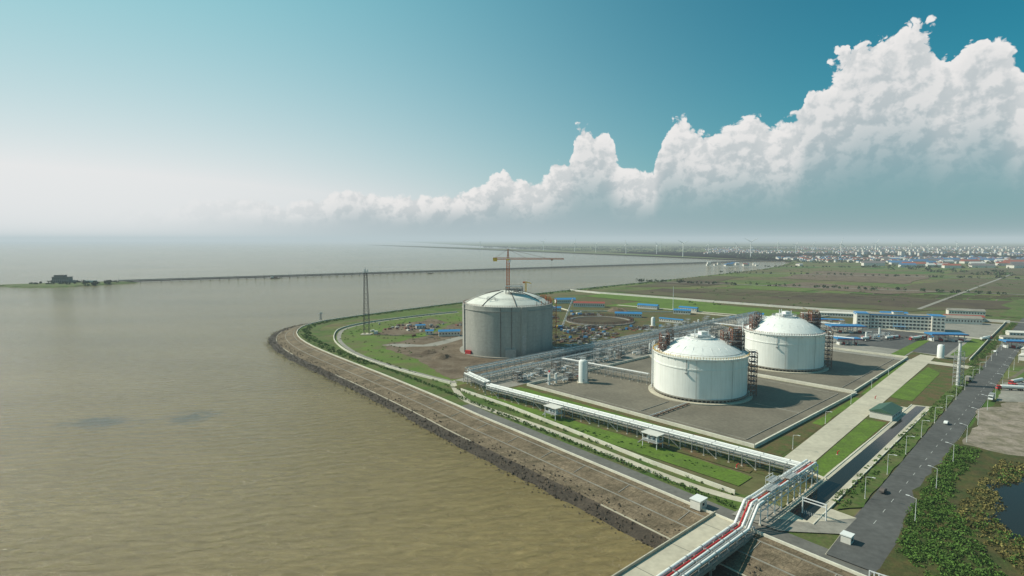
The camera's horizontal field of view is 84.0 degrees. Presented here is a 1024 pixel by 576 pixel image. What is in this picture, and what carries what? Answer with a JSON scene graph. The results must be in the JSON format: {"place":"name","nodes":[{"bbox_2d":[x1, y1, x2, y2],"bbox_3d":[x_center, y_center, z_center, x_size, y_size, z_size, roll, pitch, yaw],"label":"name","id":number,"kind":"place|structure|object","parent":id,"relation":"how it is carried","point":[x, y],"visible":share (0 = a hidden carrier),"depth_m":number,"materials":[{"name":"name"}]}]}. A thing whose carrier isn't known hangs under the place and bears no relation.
{"place":"outdoors","nodes":[
{"label":"outdoors","id":0,"kind":"place"},
{"bbox_2d":[0,281,137,287],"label":"island","id":1,"kind":"structure","parent":0,"point":[52,285],"depth_m":1309.05,"materials":[{"name":"green plant"}]},
{"bbox_2d":[29,280,118,284],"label":"island trees","id":2,"kind":"object","parent":1,"relation":"on","point":[93,282],"visible":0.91,"depth_m":1339.79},
{"bbox_2d":[52,275,96,282],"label":"island station building","id":3,"kind":"structure","parent":1,"relation":"on","point":[60,278],"depth_m":1362.98,"materials":[{"name":"grey concrete"}]},
{"bbox_2d":[0,242,789,575],"bbox_3d":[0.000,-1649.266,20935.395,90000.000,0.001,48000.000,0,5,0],"label":"sea water","id":4,"kind":"structure","parent":0,"point":[196,426],"depth_m":308.70,"materials":[{"name":"liquid"}]},
{"bbox_2d":[119,260,778,282],"bbox_3d":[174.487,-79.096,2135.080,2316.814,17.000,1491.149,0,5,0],"label":"causeway bridge","id":5,"kind":"structure","parent":4,"relation":"on","point":[337,274],"depth_m":1792.43,"materials":[{"name":"grey concrete"}]},
{"bbox_2d":[263,323,764,575],"bbox_3d":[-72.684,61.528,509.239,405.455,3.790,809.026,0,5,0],"label":"riprap rocks","id":6,"kind":"object","parent":4,"relation":"in","point":[460,452],"visible":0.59,"depth_m":291.36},
{"bbox_2d":[612,511,755,575],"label":"jetty trestle","id":7,"kind":"object","parent":4,"relation":"in","point":[665,555],"visible":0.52,"depth_m":183.43,"materials":[{"name":"concrete"}]},
{"bbox_2d":[656,495,764,575],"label":"jetty pipeline","id":8,"kind":"object","parent":7,"relation":"on","point":[701,554],"visible":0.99,"depth_m":183.38,"materials":[{"name":"metal"}]},
{"bbox_2d":[334,312,461,380],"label":"peninsula grass","id":9,"kind":"structure","parent":0,"point":[361,344],"depth_m":569.48,"materials":[{"name":"plant"}]},
{"bbox_2d":[360,267,377,334],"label":"lattice antenna tower","id":10,"kind":"structure","parent":9,"relation":"on","point":[364,309],"depth_m":603.77,"materials":[{"name":"metal"}]},
{"bbox_2d":[337,312,458,382],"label":"perimeter road","id":11,"kind":"structure","parent":0,"point":[340,341],"depth_m":508.50,"materials":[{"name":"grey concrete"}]},
{"bbox_2d":[374,319,446,335],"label":"bare soil","id":12,"kind":"structure","parent":0,"point":[400,330],"depth_m":639.34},
{"bbox_2d":[370,322,461,335],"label":"construction materials","id":13,"kind":"object","parent":12,"relation":"on","point":[409,328],"visible":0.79,"depth_m":651.05,"materials":[{"name":"metal"}]},
{"bbox_2d":[387,335,462,346],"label":"construction track","id":14,"kind":"structure","parent":0,"point":[435,343],"depth_m":547.41,"materials":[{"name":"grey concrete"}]},
{"bbox_2d":[383,321,526,379],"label":"construction ground","id":15,"kind":"structure","parent":0,"point":[456,364],"depth_m":495.19,"materials":[{"name":"soil"}]},
{"bbox_2d":[460,285,556,358],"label":"concrete storage tank","id":16,"kind":"object","parent":15,"relation":"on","point":[508,323],"visible":0.98,"depth_m":487.82,"materials":[{"name":"concrete"}]},
{"bbox_2d":[493,249,563,288],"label":"tower crane","id":17,"kind":"object","parent":15,"relation":"on","point":[508,277],"visible":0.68,"depth_m":571.48,"materials":[{"name":"orange paint"}]},
{"bbox_2d":[552,310,662,356],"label":"construction materials","id":18,"kind":"object","parent":15,"relation":"on","point":[583,337],"visible":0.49,"depth_m":614.84,"materials":[{"name":"metal"}]},
{"bbox_2d":[0,0,1023,241],"label":"sky","id":19,"kind":"structure","parent":0,"point":[121,120],"materials":[{"name":"blue"}]},
{"bbox_2d":[268,325,856,575],"bbox_3d":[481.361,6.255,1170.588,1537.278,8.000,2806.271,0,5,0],"label":"sea wall revetment","id":20,"kind":"object","parent":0,"point":[786,562],"visible":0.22,"depth_m":250.58,"materials":[{"name":"concrete"}]},
{"bbox_2d":[276,324,841,575],"bbox_3d":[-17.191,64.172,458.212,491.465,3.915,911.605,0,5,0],"label":"revetment step beams","id":21,"kind":"structure","parent":20,"relation":"on","point":[569,472],"depth_m":247.04,"materials":[{"name":"grey concrete"}]},
{"bbox_2d":[512,387,681,431],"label":"grass lawn","id":22,"kind":"structure","parent":0,"point":[545,395],"depth_m":353.14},
{"bbox_2d":[456,317,763,386],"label":"process area ground","id":23,"kind":"structure","parent":0,"point":[508,381],"depth_m":462.64,"materials":[{"name":"grey concrete"}]},
{"bbox_2d":[511,359,576,382],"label":"process equipment","id":24,"kind":"object","parent":23,"relation":"on","point":[522,377],"visible":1,"depth_m":421.06,"materials":[{"name":"metal"}]},
{"bbox_2d":[477,326,710,384],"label":"pipe rack","id":25,"kind":"object","parent":23,"relation":"on","point":[545,362],"visible":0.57,"depth_m":455.37,"materials":[{"name":"metal"}]},
{"bbox_2d":[575,343,626,366],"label":"process equipment","id":26,"kind":"object","parent":23,"relation":"on","point":[614,355],"visible":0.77,"depth_m":472.13,"materials":[{"name":"metal"}]},
{"bbox_2d":[464,311,758,381],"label":"pipe rack","id":27,"kind":"object","parent":23,"relation":"on","point":[493,365],"visible":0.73,"depth_m":498.72,"materials":[{"name":"metal"}]},
{"bbox_2d":[450,380,779,506],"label":"service path","id":28,"kind":"structure","parent":0,"point":[686,483],"depth_m":262.11,"materials":[{"name":"concrete"}]},
{"bbox_2d":[483,395,751,485],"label":"grass lawn","id":29,"kind":"structure","parent":0,"point":[720,473],"depth_m":270.85,"materials":[{"name":"plant"}]},
{"bbox_2d":[543,403,562,420],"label":"valve platform","id":30,"kind":"structure","parent":29,"relation":"on","point":[551,406],"depth_m":318.94,"materials":[{"name":"white metal"}]},
{"bbox_2d":[638,429,664,449],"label":"valve platform","id":31,"kind":"structure","parent":29,"relation":"on","point":[653,434],"depth_m":275.27,"materials":[{"name":"white metal"}]},
{"bbox_2d":[497,394,765,472],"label":"brown verge","id":32,"kind":"structure","parent":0,"point":[723,460],"depth_m":281.50,"materials":[{"name":"soil"}]},
{"bbox_2d":[587,294,717,304],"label":"field","id":33,"kind":"structure","parent":0,"point":[647,299],"depth_m":959.85,"materials":[{"name":"green plant"}]},
{"bbox_2d":[462,404,872,575],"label":"coast road","id":34,"kind":"structure","parent":0,"point":[806,545],"depth_m":230.86,"materials":[{"name":"concrete"}]},
{"bbox_2d":[689,494,707,510],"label":"gatehouse","id":35,"kind":"object","parent":34,"relation":"on","point":[698,502],"visible":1,"depth_m":212.29,"materials":[{"name":"white concrete"}]},
{"bbox_2d":[320,242,1023,516],"bbox_3d":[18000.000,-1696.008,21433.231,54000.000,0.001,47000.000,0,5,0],"label":"ground","id":36,"kind":"structure","parent":0,"point":[754,483],"depth_m":1577.94,"materials":[{"name":"plant"}]},
{"bbox_2d":[333,311,456,383],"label":"boundary wall","id":37,"kind":"structure","parent":36,"relation":"on","point":[416,374],"depth_m":492.49,"materials":[{"name":"concrete"}]},
{"bbox_2d":[300,293,545,364],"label":"hedge","id":38,"kind":"object","parent":36,"relation":"on","point":[306,336],"visible":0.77,"depth_m":596.96,"materials":[{"name":"green plant"}]},
{"bbox_2d":[463,372,490,391],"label":"pipe rack","id":39,"kind":"object","parent":36,"relation":"on","point":[476,378],"visible":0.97,"depth_m":388.05,"materials":[{"name":"metal"}]},
{"bbox_2d":[420,307,628,361],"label":"dirt mounds","id":40,"kind":"object","parent":36,"relation":"on","point":[440,356],"visible":0.53,"depth_m":501.53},
{"bbox_2d":[340,315,752,471],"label":"shrubs","id":41,"kind":"object","parent":36,"relation":"on","point":[536,404],"visible":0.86,"depth_m":318.89,"materials":[{"name":"green plant"}]},
{"bbox_2d":[297,279,839,548],"bbox_3d":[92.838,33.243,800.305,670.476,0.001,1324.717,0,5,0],"label":"grass verge","id":42,"kind":"object","parent":36,"relation":"on","point":[827,540],"depth_m":327.65,"materials":[{"name":"plant"}]},
{"bbox_2d":[357,357,743,508],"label":"hedge","id":43,"kind":"object","parent":42,"relation":"on","point":[572,441],"visible":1,"depth_m":291.58,"materials":[{"name":"green plant"}]},
{"bbox_2d":[461,388,734,494],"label":"boundary wall","id":44,"kind":"structure","parent":42,"relation":"on","point":[690,476],"depth_m":270.75,"materials":[{"name":"concrete"}]},
{"bbox_2d":[296,279,865,575],"bbox_3d":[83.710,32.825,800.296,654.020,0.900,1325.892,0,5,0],"label":"sea wall parapet","id":45,"kind":"structure","parent":36,"relation":"on","point":[726,518],"depth_m":250.13,"materials":[{"name":"concrete"}]},
{"bbox_2d":[573,301,604,306],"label":"site office shed","id":46,"kind":"structure","parent":36,"relation":"on","point":[587,304],"depth_m":852.54,"materials":[{"name":"white metal"}]},
{"bbox_2d":[561,358,649,384],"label":"pipe rack","id":47,"kind":"object","parent":36,"relation":"on","point":[617,369],"visible":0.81,"depth_m":414.83,"materials":[{"name":"metal"}]},
{"bbox_2d":[485,383,803,481],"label":"pipe rack","id":48,"kind":"object","parent":36,"relation":"on","point":[743,452],"visible":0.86,"depth_m":281.76,"materials":[{"name":"metal"}]},
{"bbox_2d":[561,308,828,318],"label":"perimeter wall","id":49,"kind":"structure","parent":36,"relation":"on","point":[661,311],"depth_m":793.83,"materials":[{"name":"concrete"}]},
{"bbox_2d":[483,246,1023,277],"bbox_3d":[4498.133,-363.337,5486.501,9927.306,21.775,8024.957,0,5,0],"label":"distant trees","id":50,"kind":"object","parent":36,"relation":"on","point":[996,275],"visible":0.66,"depth_m":4479.80,"materials":[{"name":"green plant"}]},
{"bbox_2d":[534,262,1020,305],"bbox_3d":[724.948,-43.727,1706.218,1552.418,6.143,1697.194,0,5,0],"label":"shore shrubs","id":51,"kind":"object","parent":36,"relation":"on","point":[745,282],"visible":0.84,"depth_m":1253.37,"materials":[{"name":"green plant"}]},
{"bbox_2d":[746,459,817,525],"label":"pipe rack","id":52,"kind":"object","parent":36,"relation":"on","point":[800,465],"visible":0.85,"depth_m":216.40,"materials":[{"name":"metal"}]},
{"bbox_2d":[764,469,796,492],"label":"gantry platform","id":53,"kind":"structure","parent":52,"relation":"on","point":[772,486],"depth_m":215.13,"materials":[{"name":"metal"}]},
{"bbox_2d":[570,289,1009,322],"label":"perimeter wall","id":54,"kind":"structure","parent":36,"relation":"on","point":[837,310],"depth_m":886.31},
{"bbox_2d":[636,260,1023,294],"bbox_3d":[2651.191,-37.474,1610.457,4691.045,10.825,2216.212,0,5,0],"label":"roadside trees","id":55,"kind":"object","parent":36,"relation":"on","point":[839,287],"visible":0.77,"depth_m":1324.03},
{"bbox_2d":[790,404,911,505],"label":"canal wall","id":56,"kind":"structure","parent":36,"relation":"on","point":[842,462],"depth_m":254.01,"materials":[{"name":"concrete"}]},
{"bbox_2d":[687,291,1023,299],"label":"drainage ditch","id":57,"kind":"object","parent":36,"relation":"on","point":[955,297],"visible":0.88,"depth_m":1022.99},
{"bbox_2d":[704,245,1023,267],"bbox_3d":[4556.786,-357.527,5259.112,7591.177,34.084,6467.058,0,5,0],"label":"distant village","id":58,"kind":"object","parent":36,"relation":"on","point":[944,262],"visible":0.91,"depth_m":3071.24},
{"bbox_2d":[813,406,931,523],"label":"canal wall","id":59,"kind":"structure","parent":36,"relation":"on","point":[851,486],"depth_m":245.19,"materials":[{"name":"concrete"}]},
{"bbox_2d":[832,322,1015,506],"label":"roadside shrubs","id":60,"kind":"object","parent":36,"relation":"on","point":[981,355],"visible":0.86,"depth_m":320.22,"materials":[{"name":"green plant"}]},
{"bbox_2d":[858,323,1005,359],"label":"service lot","id":61,"kind":"structure","parent":36,"relation":"on","point":[979,331],"depth_m":631.79,"materials":[{"name":"grey concrete"}]},
{"bbox_2d":[853,311,945,331],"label":"office building","id":62,"kind":"structure","parent":61,"relation":"on","point":[899,320],"depth_m":637.99,"materials":[{"name":"grey concrete"}]},
{"bbox_2d":[946,308,985,315],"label":"service building","id":63,"kind":"structure","parent":36,"relation":"on","point":[960,311],"depth_m":761.03,"materials":[{"name":"white concrete"}]},
{"bbox_2d":[628,276,740,286],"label":"ploughed field","id":64,"kind":"structure","parent":0,"point":[714,278],"depth_m":1413.23,"materials":[{"name":"soil"}]},
{"bbox_2d":[658,280,728,285],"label":"ploughed field","id":65,"kind":"structure","parent":0,"point":[703,283],"depth_m":1313.62,"materials":[{"name":"soil"}]},
{"bbox_2d":[605,302,800,315],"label":"grass lawn","id":66,"kind":"structure","parent":0,"point":[715,308],"depth_m":834.55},
{"bbox_2d":[454,294,1016,503],"bbox_3d":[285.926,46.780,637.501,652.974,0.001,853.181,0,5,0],"label":"grass lawn","id":67,"kind":"structure","parent":0,"point":[935,389],"depth_m":418.63,"materials":[{"name":"plant"}]},
{"bbox_2d":[566,313,633,325],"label":"ring foundation","id":68,"kind":"object","parent":67,"relation":"on","point":[610,320],"visible":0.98,"depth_m":709.16,"materials":[{"name":"grey concrete"}]},
{"bbox_2d":[527,355,856,447],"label":"tank dike wall","id":69,"kind":"structure","parent":67,"relation":"on","point":[765,440],"depth_m":336.81,"materials":[{"name":"concrete"}]},
{"bbox_2d":[535,357,849,443],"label":"tank yard","id":70,"kind":"structure","parent":67,"relation":"on","point":[748,419],"depth_m":351.47,"materials":[{"name":"concrete"}]},
{"bbox_2d":[545,362,578,384],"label":"process equipment","id":71,"kind":"object","parent":70,"relation":"on","point":[563,378],"visible":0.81,"depth_m":404.54,"materials":[{"name":"white paint"}]},
{"bbox_2d":[577,357,588,383],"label":"vertical nitrogen tank","id":72,"kind":"object","parent":70,"relation":"on","point":[583,372],"visible":1,"depth_m":397.77,"materials":[{"name":"metal"}]},
{"bbox_2d":[648,324,757,405],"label":"white storage tank","id":73,"kind":"object","parent":70,"relation":"on","point":[702,367],"visible":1,"depth_m":354.87,"materials":[{"name":"metal"}]},
{"bbox_2d":[546,351,892,439],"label":"drain kerb","id":74,"kind":"structure","parent":67,"relation":"on","point":[755,403],"depth_m":345.52,"materials":[{"name":"grey concrete"}]},
{"bbox_2d":[649,337,907,391],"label":"tank dike wall","id":75,"kind":"structure","parent":67,"relation":"on","point":[878,375],"depth_m":447.39,"materials":[{"name":"concrete"}]},
{"bbox_2d":[731,342,900,389],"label":"tank yard","id":76,"kind":"structure","parent":67,"relation":"on","point":[847,364],"depth_m":434.48,"materials":[{"name":"concrete"}]},
{"bbox_2d":[742,308,833,373],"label":"white storage tank","id":77,"kind":"object","parent":76,"relation":"on","point":[788,342],"visible":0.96,"depth_m":435.92,"materials":[{"name":"metal"}]},
{"bbox_2d":[743,320,912,355],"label":"plant lot","id":78,"kind":"structure","parent":67,"relation":"on","point":[868,348],"depth_m":536.65,"materials":[{"name":"grey concrete"}]},
{"bbox_2d":[825,324,866,333],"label":"loading canopy","id":79,"kind":"object","parent":78,"relation":"on","point":[845,325],"visible":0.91,"depth_m":613.27,"materials":[{"name":"metal"}]},
{"bbox_2d":[818,311,852,317],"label":"service building","id":80,"kind":"structure","parent":67,"relation":"on","point":[837,314],"depth_m":743.79,"materials":[{"name":"white concrete"}]},
{"bbox_2d":[836,328,966,355],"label":"service lot","id":81,"kind":"structure","parent":67,"relation":"on","point":[929,347],"depth_m":557.52,"materials":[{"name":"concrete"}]},
{"bbox_2d":[924,332,968,341],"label":"loading canopy","id":82,"kind":"object","parent":81,"relation":"on","point":[948,334],"visible":0.96,"depth_m":563.54,"materials":[{"name":"metal"}]},
{"bbox_2d":[952,340,964,384],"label":"vent stack","id":83,"kind":"object","parent":67,"relation":"on","point":[957,375],"visible":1,"depth_m":390.07,"materials":[{"name":"white metal"}]},
{"bbox_2d":[716,285,820,291],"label":"field","id":84,"kind":"structure","parent":0,"point":[758,287],"depth_m":1178.14,"materials":[{"name":"green plant"}]},
{"bbox_2d":[617,288,969,310],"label":"ploughed field","id":85,"kind":"structure","parent":0,"point":[754,298],"depth_m":993.30,"materials":[{"name":"soil"}]},
{"bbox_2d":[732,503,855,533],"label":"gate apron","id":86,"kind":"object","parent":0,"point":[839,526],"visible":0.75,"depth_m":200.76,"materials":[{"name":"grey concrete"}]},
{"bbox_2d":[762,401,847,455],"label":"grass lawn","id":87,"kind":"structure","parent":0,"point":[781,447],"depth_m":285.94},
{"bbox_2d":[775,509,854,521],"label":"gate apron","id":88,"kind":"object","parent":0,"point":[832,514],"visible":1,"depth_m":205.82,"materials":[{"name":"concrete"}]},
{"bbox_2d":[813,397,858,424],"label":"grass lawn","id":89,"kind":"structure","parent":0,"point":[830,415],"depth_m":330.74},
{"bbox_2d":[813,419,886,476],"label":"grass lawn","id":90,"kind":"structure","parent":0,"point":[853,439],"depth_m":277.61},
{"bbox_2d":[782,405,929,523],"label":"canal bank","id":91,"kind":"structure","parent":0,"point":[829,503],"depth_m":250.19,"materials":[{"name":"concrete"}]},
{"bbox_2d":[869,402,902,420],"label":"green roof shed","id":92,"kind":"structure","parent":91,"relation":"on","point":[889,411],"depth_m":319.70,"materials":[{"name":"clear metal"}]},
{"bbox_2d":[780,271,931,283],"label":"field","id":93,"kind":"structure","parent":0,"point":[881,278],"depth_m":1526.16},
{"bbox_2d":[790,406,924,519],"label":"canal water","id":94,"kind":"structure","parent":0,"point":[827,490],"depth_m":246.90,"materials":[{"name":"black liquid"}]},
{"bbox_2d":[784,354,935,464],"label":"plant road","id":95,"kind":"structure","parent":0,"point":[821,441],"depth_m":322.88,"materials":[{"name":"concrete"}]},
{"bbox_2d":[772,282,949,293],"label":"ploughed field","id":96,"kind":"structure","parent":0,"point":[862,289],"depth_m":1178.43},
{"bbox_2d":[825,348,909,360],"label":"plant road","id":97,"kind":"structure","parent":0,"point":[872,355],"depth_m":498.09,"materials":[{"name":"grey concrete"}]},
{"bbox_2d":[861,361,905,394],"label":"grass lawn","id":98,"kind":"structure","parent":0,"point":[883,378],"depth_m":415.08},
{"bbox_2d":[771,295,1011,308],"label":"ploughed field","id":99,"kind":"structure","parent":0,"point":[952,303],"depth_m":928.25,"materials":[{"name":"soil"}]},
{"bbox_2d":[836,367,977,508],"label":"canal verge","id":100,"kind":"structure","parent":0,"point":[859,500],"depth_m":259.26,"materials":[{"name":"green plant"}]},
{"bbox_2d":[892,340,928,355],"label":"grass lawn","id":101,"kind":"structure","parent":0,"point":[909,348],"depth_m":526.03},
{"bbox_2d":[890,367,939,400],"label":"grass lawn","id":102,"kind":"structure","parent":0,"point":[914,387],"depth_m":392.16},
{"bbox_2d":[826,318,1023,571],"bbox_3d":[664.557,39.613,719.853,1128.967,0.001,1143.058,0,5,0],"label":"road","id":103,"kind":"structure","parent":0,"point":[871,546],"depth_m":239.72,"materials":[{"name":"asphalt"}]},
{"bbox_2d":[840,530,854,544],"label":"guard kiosk","id":104,"kind":"object","parent":103,"relation":"on","point":[847,537],"visible":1,"depth_m":187.76,"materials":[{"name":"white concrete"}]},
{"bbox_2d":[870,401,1023,575],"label":"marsh ground","id":105,"kind":"structure","parent":0,"point":[896,564],"depth_m":201.55,"materials":[{"name":"plant"}]},
{"bbox_2d":[895,444,1006,575],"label":"shrub thicket","id":106,"kind":"object","parent":105,"relation":"on","point":[943,470],"visible":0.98,"depth_m":193.10,"materials":[{"name":"green plant"}]},
{"bbox_2d":[950,459,1023,574],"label":"shrub thicket","id":107,"kind":"object","parent":105,"relation":"on","point":[999,531],"visible":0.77,"depth_m":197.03,"materials":[{"name":"green plant"}]},
{"bbox_2d":[895,278,1023,294],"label":"ploughed field","id":108,"kind":"structure","parent":0,"point":[1015,288],"depth_m":1256.22,"materials":[{"name":"soil"}]},
{"bbox_2d":[943,315,982,324],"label":"long warehouse","id":109,"kind":"structure","parent":0,"point":[961,319],"depth_m":680.53,"materials":[{"name":"white concrete"}]},
{"bbox_2d":[951,338,989,356],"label":"grass lawn","id":110,"kind":"structure","parent":0,"point":[971,346],"depth_m":530.81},
{"bbox_2d":[947,268,1023,274],"bbox_3d":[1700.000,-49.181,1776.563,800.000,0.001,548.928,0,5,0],"label":"field","id":111,"kind":"structure","parent":0,"point":[1015,271],"depth_m":1819.41,"materials":[{"name":"plant"}]},
{"bbox_2d":[962,402,1023,455],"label":"rubble lot","id":112,"kind":"structure","parent":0,"point":[994,428],"depth_m":297.96,"materials":[{"name":"gravel"}]},
{"bbox_2d":[983,476,1023,538],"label":"pond water","id":113,"kind":"structure","parent":0,"point":[1011,515],"depth_m":212.84,"materials":[{"name":"blue liquid"}]},
{"bbox_2d":[996,381,1023,401],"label":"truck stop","id":114,"kind":"object","parent":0,"point":[1008,395],"visible":0.67,"depth_m":365.12,"materials":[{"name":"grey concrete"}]},
{"bbox_2d":[999,297,1023,317],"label":"field","id":115,"kind":"structure","parent":0,"point":[1016,310],"depth_m":820.60,"materials":[{"name":"green plant"}]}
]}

